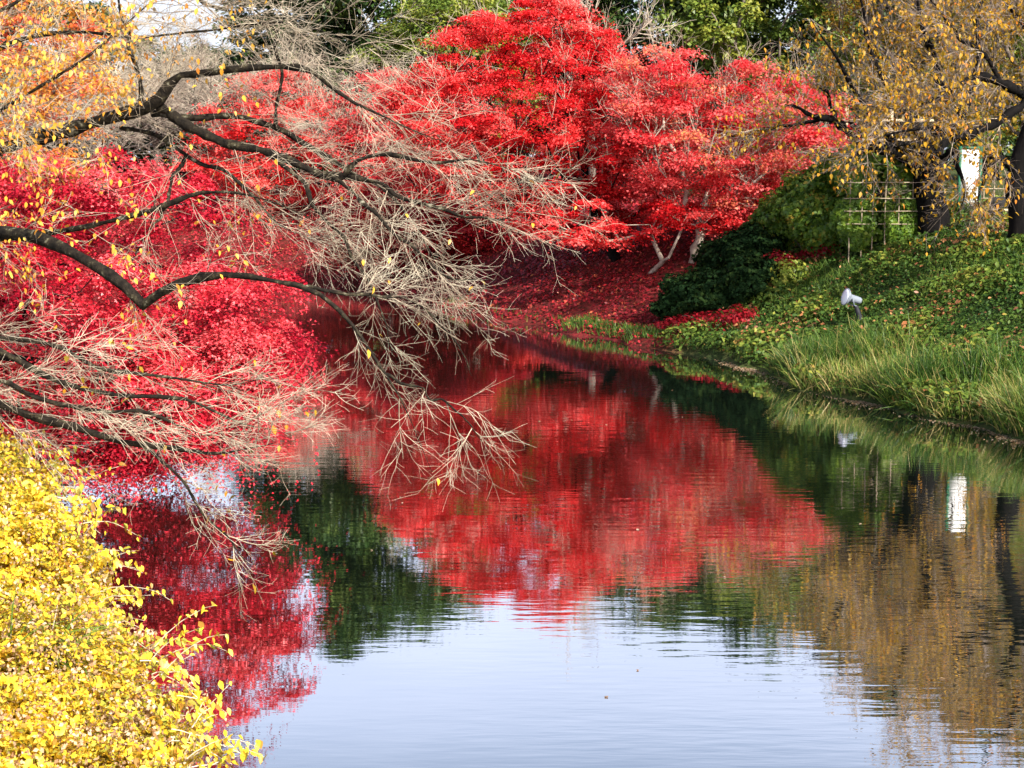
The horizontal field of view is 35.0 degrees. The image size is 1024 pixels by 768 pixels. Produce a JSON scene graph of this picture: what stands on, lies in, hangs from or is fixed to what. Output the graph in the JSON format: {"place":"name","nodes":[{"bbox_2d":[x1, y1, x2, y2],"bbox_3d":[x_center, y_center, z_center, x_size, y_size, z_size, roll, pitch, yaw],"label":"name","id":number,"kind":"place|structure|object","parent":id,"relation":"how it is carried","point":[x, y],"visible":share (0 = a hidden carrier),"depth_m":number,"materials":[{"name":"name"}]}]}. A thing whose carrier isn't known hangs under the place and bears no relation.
{"place":"outdoors","nodes":[
{"label":"outdoors","id":0,"kind":"place"},
{"bbox_2d":[0,272,1023,767],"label":"water","id":1,"kind":"structure","parent":0,"point":[834,582],"depth_m":20.11,"materials":[{"name":"liquid"}]},
{"bbox_2d":[0,186,734,354],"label":"fallen leaves","id":2,"kind":"object","parent":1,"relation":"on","point":[546,280],"visible":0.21,"depth_m":56.30,"materials":[{"name":"red plant"}]},
{"bbox_2d":[211,359,1023,758],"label":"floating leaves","id":3,"kind":"object","parent":1,"relation":"on","point":[855,403],"visible":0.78,"depth_m":33.21,"materials":[{"name":"plant"}]},
{"bbox_2d":[0,161,1023,618],"bbox_3d":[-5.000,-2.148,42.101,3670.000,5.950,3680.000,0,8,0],"label":"ground","id":4,"kind":"structure","parent":0,"point":[646,341],"depth_m":53.30,"materials":[{"name":"red plant"}]},
{"bbox_2d":[2,27,45,146],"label":"evergreen tree","id":5,"kind":"object","parent":4,"relation":"on","point":[15,73],"visible":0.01,"depth_m":101.11,"materials":[{"name":"green plant"}]},
{"bbox_2d":[0,0,157,216],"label":"maple tree","id":6,"kind":"object","parent":4,"relation":"on","point":[49,90],"visible":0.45,"depth_m":32.19,"materials":[{"name":"orange plant"}]},
{"bbox_2d":[0,579,158,702],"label":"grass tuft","id":7,"kind":"object","parent":4,"relation":"on","point":[61,640],"visible":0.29,"depth_m":9.53,"materials":[{"name":"yellow plant"}]},
{"bbox_2d":[0,424,172,636],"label":"yellow shrub","id":8,"kind":"object","parent":4,"relation":"on","point":[40,549],"visible":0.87,"depth_m":10.47,"materials":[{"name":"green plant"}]},
{"bbox_2d":[0,0,177,160],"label":"tree","id":9,"kind":"object","parent":4,"relation":"on","point":[84,16],"visible":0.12,"depth_m":96.05,"materials":[{"name":"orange plant"}]},
{"bbox_2d":[0,48,229,221],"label":"tree","id":10,"kind":"object","parent":4,"relation":"on","point":[109,127],"visible":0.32,"depth_m":76.27,"materials":[{"name":"orange plant"}]},
{"bbox_2d":[0,572,266,767],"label":"yellow shrub","id":11,"kind":"object","parent":4,"relation":"on","point":[45,722],"visible":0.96,"depth_m":9.36,"materials":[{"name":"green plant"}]},
{"bbox_2d":[0,13,297,186],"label":"bare tree","id":12,"kind":"object","parent":4,"relation":"on","point":[151,138],"visible":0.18,"depth_m":81.91,"materials":[{"name":"grey plant"}]},
{"bbox_2d":[0,142,361,505],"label":"maple tree","id":13,"kind":"object","parent":4,"relation":"on","point":[251,342],"visible":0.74,"depth_m":23.79,"materials":[{"name":"red plant"}]},
{"bbox_2d":[0,283,361,620],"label":"cherry tree","id":14,"kind":"object","parent":4,"relation":"on","point":[48,420],"visible":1,"depth_m":10.67,"materials":[{"name":"brown plant"}]},
{"bbox_2d":[119,39,290,174],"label":"tree","id":15,"kind":"object","parent":4,"relation":"on","point":[178,138],"visible":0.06,"depth_m":104.69,"materials":[{"name":"grey plant"}]},
{"bbox_2d":[89,11,333,186],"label":"bare tree","id":16,"kind":"object","parent":4,"relation":"on","point":[205,97],"visible":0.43,"depth_m":77.54,"materials":[{"name":"grey plant"}]},
{"bbox_2d":[174,0,327,182],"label":"tree","id":17,"kind":"object","parent":4,"relation":"on","point":[236,59],"visible":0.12,"depth_m":88.97,"materials":[{"name":"grey plant"}]},
{"bbox_2d":[157,55,354,228],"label":"maple tree","id":18,"kind":"object","parent":4,"relation":"on","point":[217,177],"visible":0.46,"depth_m":74.00,"materials":[{"name":"red plant"}]},
{"bbox_2d":[0,0,627,511],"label":"cherry tree","id":19,"kind":"object","parent":4,"relation":"on","point":[18,140],"visible":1,"depth_m":13.87,"materials":[{"name":"brown plant"}]},
{"bbox_2d":[234,0,413,185],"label":"tree","id":20,"kind":"object","parent":4,"relation":"on","point":[310,17],"visible":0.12,"depth_m":84.96,"materials":[{"name":"grey plant"}]},
{"bbox_2d":[238,45,509,182],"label":"bare tree","id":21,"kind":"object","parent":4,"relation":"on","point":[316,122],"visible":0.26,"depth_m":74.06,"materials":[{"name":"grey plant"}]},
{"bbox_2d":[306,53,496,236],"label":"maple tree","id":22,"kind":"object","parent":4,"relation":"on","point":[357,121],"visible":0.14,"depth_m":68.54,"materials":[{"name":"red plant"}]},
{"bbox_2d":[281,163,539,281],"bbox_3d":[-3.539,-6.343,62.714,10.824,4.762,8.155,0,8,0],"label":"maple tree","id":23,"kind":"object","parent":4,"relation":"on","point":[472,237],"visible":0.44,"depth_m":61.76,"materials":[{"name":"brown plant"}]},
{"bbox_2d":[294,0,526,129],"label":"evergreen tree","id":24,"kind":"object","parent":4,"relation":"on","point":[339,6],"visible":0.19,"depth_m":82.64,"materials":[{"name":"green plant"}]},
{"bbox_2d":[335,0,554,148],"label":"yellow green tree","id":25,"kind":"object","parent":4,"relation":"on","point":[441,7],"visible":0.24,"depth_m":76.88,"materials":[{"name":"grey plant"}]},
{"bbox_2d":[393,0,545,151],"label":"evergreen tree","id":26,"kind":"object","parent":4,"relation":"on","point":[472,100],"depth_m":92.54,"materials":[{"name":"green plant"}]},
{"bbox_2d":[0,39,1018,173],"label":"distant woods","id":27,"kind":"object","parent":4,"relation":"on","point":[1006,154],"visible":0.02,"depth_m":114.02,"materials":[{"name":"brown plant"}]},
{"bbox_2d":[343,0,703,261],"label":"maple tree","id":28,"kind":"object","parent":4,"relation":"on","point":[487,27],"visible":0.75,"depth_m":51.88,"materials":[{"name":"red plant"}]},
{"bbox_2d":[437,0,627,179],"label":"evergreen tree","id":29,"kind":"object","parent":4,"relation":"on","point":[563,74],"visible":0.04,"depth_m":91.48,"materials":[{"name":"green plant"}]},
{"bbox_2d":[526,0,645,178],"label":"evergreen tree","id":30,"kind":"object","parent":4,"relation":"on","point":[586,166],"visible":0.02,"depth_m":93.73,"materials":[{"name":"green plant"}]},
{"bbox_2d":[498,0,691,215],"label":"bare tree","id":31,"kind":"object","parent":4,"relation":"on","point":[644,24],"visible":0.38,"depth_m":56.95,"materials":[{"name":"grey plant"}]},
{"bbox_2d":[437,294,760,353],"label":"shore grass","id":32,"kind":"structure","parent":4,"relation":"on","point":[595,321],"depth_m":46.22,"materials":[{"name":"plant"}]},
{"bbox_2d":[527,195,746,273],"bbox_3d":[3.847,-4.506,49.650,6.800,2.667,3.746,-1,8,-9],"label":"maple tree","id":33,"kind":"object","parent":4,"relation":"on","point":[657,215],"visible":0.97,"depth_m":49.29,"materials":[{"name":"red plant"}]},
{"bbox_2d":[529,0,763,136],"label":"evergreen tree","id":34,"kind":"object","parent":4,"relation":"on","point":[618,15],"visible":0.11,"depth_m":84.90,"materials":[{"name":"green plant"}]},
{"bbox_2d":[655,304,760,333],"bbox_3d":[5.272,-1.755,43.880,3.254,0.927,1.575,4,9,29],"label":"azalea shrub","id":35,"kind":"object","parent":4,"relation":"on","point":[736,317],"visible":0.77,"depth_m":43.43,"materials":[{"name":"red plant"}]},
{"bbox_2d":[640,0,782,166],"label":"evergreen tree","id":36,"kind":"object","parent":4,"relation":"on","point":[770,21],"visible":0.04,"depth_m":84.88,"materials":[{"name":"green plant"}]},
{"bbox_2d":[647,251,779,321],"bbox_3d":[5.648,-2.683,45.180,3.878,2.088,2.574,5,9,32],"label":"yew shrub","id":37,"kind":"object","parent":4,"relation":"on","point":[738,279],"visible":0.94,"depth_m":44.54,"materials":[{"name":"green plant"}]},
{"bbox_2d":[582,12,860,263],"bbox_3d":[6.374,-7.547,49.789,8.523,7.742,7.064,4,9,29],"label":"maple tree","id":38,"kind":"object","parent":4,"relation":"on","point":[718,182],"visible":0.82,"depth_m":49.19,"materials":[{"name":"red plant"}]},
{"bbox_2d":[691,221,791,270],"bbox_3d":[6.621,-3.863,47.288,2.448,1.797,3.450,-6,10,-38],"label":"yew shrub","id":39,"kind":"object","parent":4,"relation":"on","point":[741,240],"visible":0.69,"depth_m":46.38,"materials":[{"name":"green plant"}]},
{"bbox_2d":[640,0,879,161],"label":"yellow green tree","id":40,"kind":"object","parent":4,"relation":"on","point":[706,40],"visible":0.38,"depth_m":74.69,"materials":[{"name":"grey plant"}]},
{"bbox_2d":[761,249,800,269],"bbox_3d":[7.532,-3.341,45.689,1.296,0.968,1.218,0,8,0],"label":"azalea shrub","id":41,"kind":"object","parent":4,"relation":"on","point":[779,256],"visible":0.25,"depth_m":45.46,"materials":[{"name":"red plant"}]},
{"bbox_2d":[756,247,808,291],"bbox_3d":[7.553,-3.438,45.794,1.284,1.567,4.278,0,8,0],"label":"euonymus shrub","id":42,"kind":"object","parent":4,"relation":"on","point":[786,271],"visible":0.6,"depth_m":44.14,"materials":[{"name":"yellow plant"}]},
{"bbox_2d":[669,0,901,175],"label":"evergreen tree","id":43,"kind":"object","parent":4,"relation":"on","point":[791,23],"visible":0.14,"depth_m":78.38,"materials":[{"name":"green plant"}]},
{"bbox_2d":[747,158,846,253],"bbox_3d":[8.311,-5.033,46.563,2.755,3.015,3.907,-5,9,-31],"label":"ivy hedge","id":44,"kind":"object","parent":4,"relation":"on","point":[795,211],"visible":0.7,"depth_m":45.32,"materials":[{"name":"green plant"}]},
{"bbox_2d":[794,244,841,261],"bbox_3d":[8.671,-3.751,45.722,1.522,0.885,1.148,4,9,26],"label":"azalea shrub","id":45,"kind":"object","parent":4,"relation":"on","point":[805,253],"visible":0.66,"depth_m":45.38,"materials":[{"name":"red plant"}]},
{"bbox_2d":[750,0,898,140],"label":"evergreen tree","id":46,"kind":"object","parent":4,"relation":"on","point":[850,105],"visible":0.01,"depth_m":85.95,"materials":[{"name":"green plant"}]},
{"bbox_2d":[654,195,1023,432],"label":"ground cover","id":47,"kind":"object","parent":4,"relation":"on","point":[809,307],"visible":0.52,"depth_m":39.56,"materials":[{"name":"green plant"}]},
{"bbox_2d":[841,288,861,319],"bbox_3d":[8.206,-1.770,39.174,0.508,1.090,0.422,0,8,0],"label":"floodlight","id":48,"kind":"object","parent":4,"relation":"on","point":[847,296],"visible":0.93,"depth_m":39.13,"materials":[{"name":"white paint"}]},
{"bbox_2d":[703,0,1023,242],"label":"cherry tree","id":49,"kind":"object","parent":4,"relation":"on","point":[901,151],"visible":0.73,"depth_m":42.36,"materials":[{"name":"yellow plant"}]},
{"bbox_2d":[706,210,1023,381],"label":"fallen leaves","id":50,"kind":"object","parent":4,"relation":"on","point":[901,312],"visible":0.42,"depth_m":40.12,"materials":[{"name":"brown plant"}]},
{"bbox_2d":[822,144,917,251],"bbox_3d":[9.994,-5.133,44.710,2.755,2.985,1.862,0,8,0],"label":"hedge","id":51,"kind":"object","parent":4,"relation":"on","point":[859,236],"visible":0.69,"depth_m":44.07,"materials":[{"name":"green plant"}]},
{"bbox_2d":[726,204,1023,384],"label":"slope grass","id":52,"kind":"structure","parent":4,"relation":"on","point":[846,283],"depth_m":42.09,"materials":[{"name":"green plant"}]},
{"bbox_2d":[844,179,917,260],"bbox_3d":[10.034,-4.314,44.100,2.125,2.493,0.100,0,8,0],"label":"lattice fence","id":53,"kind":"object","parent":4,"relation":"on","point":[873,198],"visible":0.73,"depth_m":44.01,"materials":[{"name":"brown wood"}]},
{"bbox_2d":[752,309,1023,440],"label":"reed grass","id":54,"kind":"structure","parent":4,"relation":"on","point":[1009,409],"depth_m":33.02,"materials":[{"name":"green plant"}]},
{"bbox_2d":[825,93,958,200],"bbox_3d":[12.750,-8.035,55.826,4.200,3.750,3.600,0,8,0],"label":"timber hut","id":55,"kind":"object","parent":4,"relation":"on","point":[851,122],"visible":0.04,"depth_m":56.80,"materials":[{"name":"brown wood"}]},
{"bbox_2d":[785,1,1022,142],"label":"evergreen tree","id":56,"kind":"object","parent":4,"relation":"on","point":[876,49],"visible":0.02,"depth_m":82.53,"materials":[{"name":"green plant"}]},
{"bbox_2d":[802,0,1019,134],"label":"golden tree","id":57,"kind":"object","parent":4,"relation":"on","point":[840,10],"visible":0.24,"depth_m":64.58,"materials":[{"name":"yellow plant"}]},
{"bbox_2d":[808,0,1023,257],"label":"cherry tree","id":58,"kind":"object","parent":4,"relation":"on","point":[1014,187],"visible":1,"depth_m":38.27,"materials":[{"name":"yellow plant"}]},
{"bbox_2d":[821,0,1023,188],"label":"yellow green tree","id":59,"kind":"object","parent":4,"relation":"on","point":[1017,47],"visible":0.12,"depth_m":68.71,"materials":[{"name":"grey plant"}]},
{"bbox_2d":[869,0,1023,152],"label":"golden tree","id":60,"kind":"object","parent":4,"relation":"on","point":[1012,130],"visible":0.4,"depth_m":59.17,"materials":[{"name":"yellow plant"}]},
{"bbox_2d":[897,25,1020,180],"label":"evergreen tree","id":61,"kind":"object","parent":4,"relation":"on","point":[997,178],"depth_m":82.95,"materials":[{"name":"green plant"}]},
{"bbox_2d":[956,146,982,220],"bbox_3d":[12.608,-5.498,44.769,0.640,2.100,0.080,0,8,0],"label":"notice board","id":62,"kind":"object","parent":4,"relation":"on","point":[964,167],"visible":0.41,"depth_m":44.70,"materials":[{"name":"white paint"}]},
{"bbox_2d":[937,21,1023,74],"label":"evergreen tree","id":63,"kind":"object","parent":4,"relation":"on","point":[1006,56],"visible":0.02,"depth_m":79.22,"materials":[{"name":"green plant"}]},
{"bbox_2d":[983,186,1004,198],"bbox_3d":[13.468,-5.059,45.308,1.218,0.959,0.099,0,8,0],"label":"lattice fence","id":64,"kind":"object","parent":4,"relation":"on","point":[993,193],"visible":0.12,"depth_m":45.27,"materials":[{"name":"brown wood"}]},
{"bbox_2d":[989,197,1007,224],"bbox_3d":[12.969,-4.583,43.191,0.500,0.770,0.345,0,8,0],"label":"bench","id":65,"kind":"object","parent":4,"relation":"on","point":[999,201],"visible":0.27,"depth_m":43.27,"materials":[{"name":"grey"}]},
{"bbox_2d":[11,0,1012,160],"label":"sky","id":66,"kind":"structure","parent":0,"point":[213,42],"materials":[{"name":"white"}]}
]}

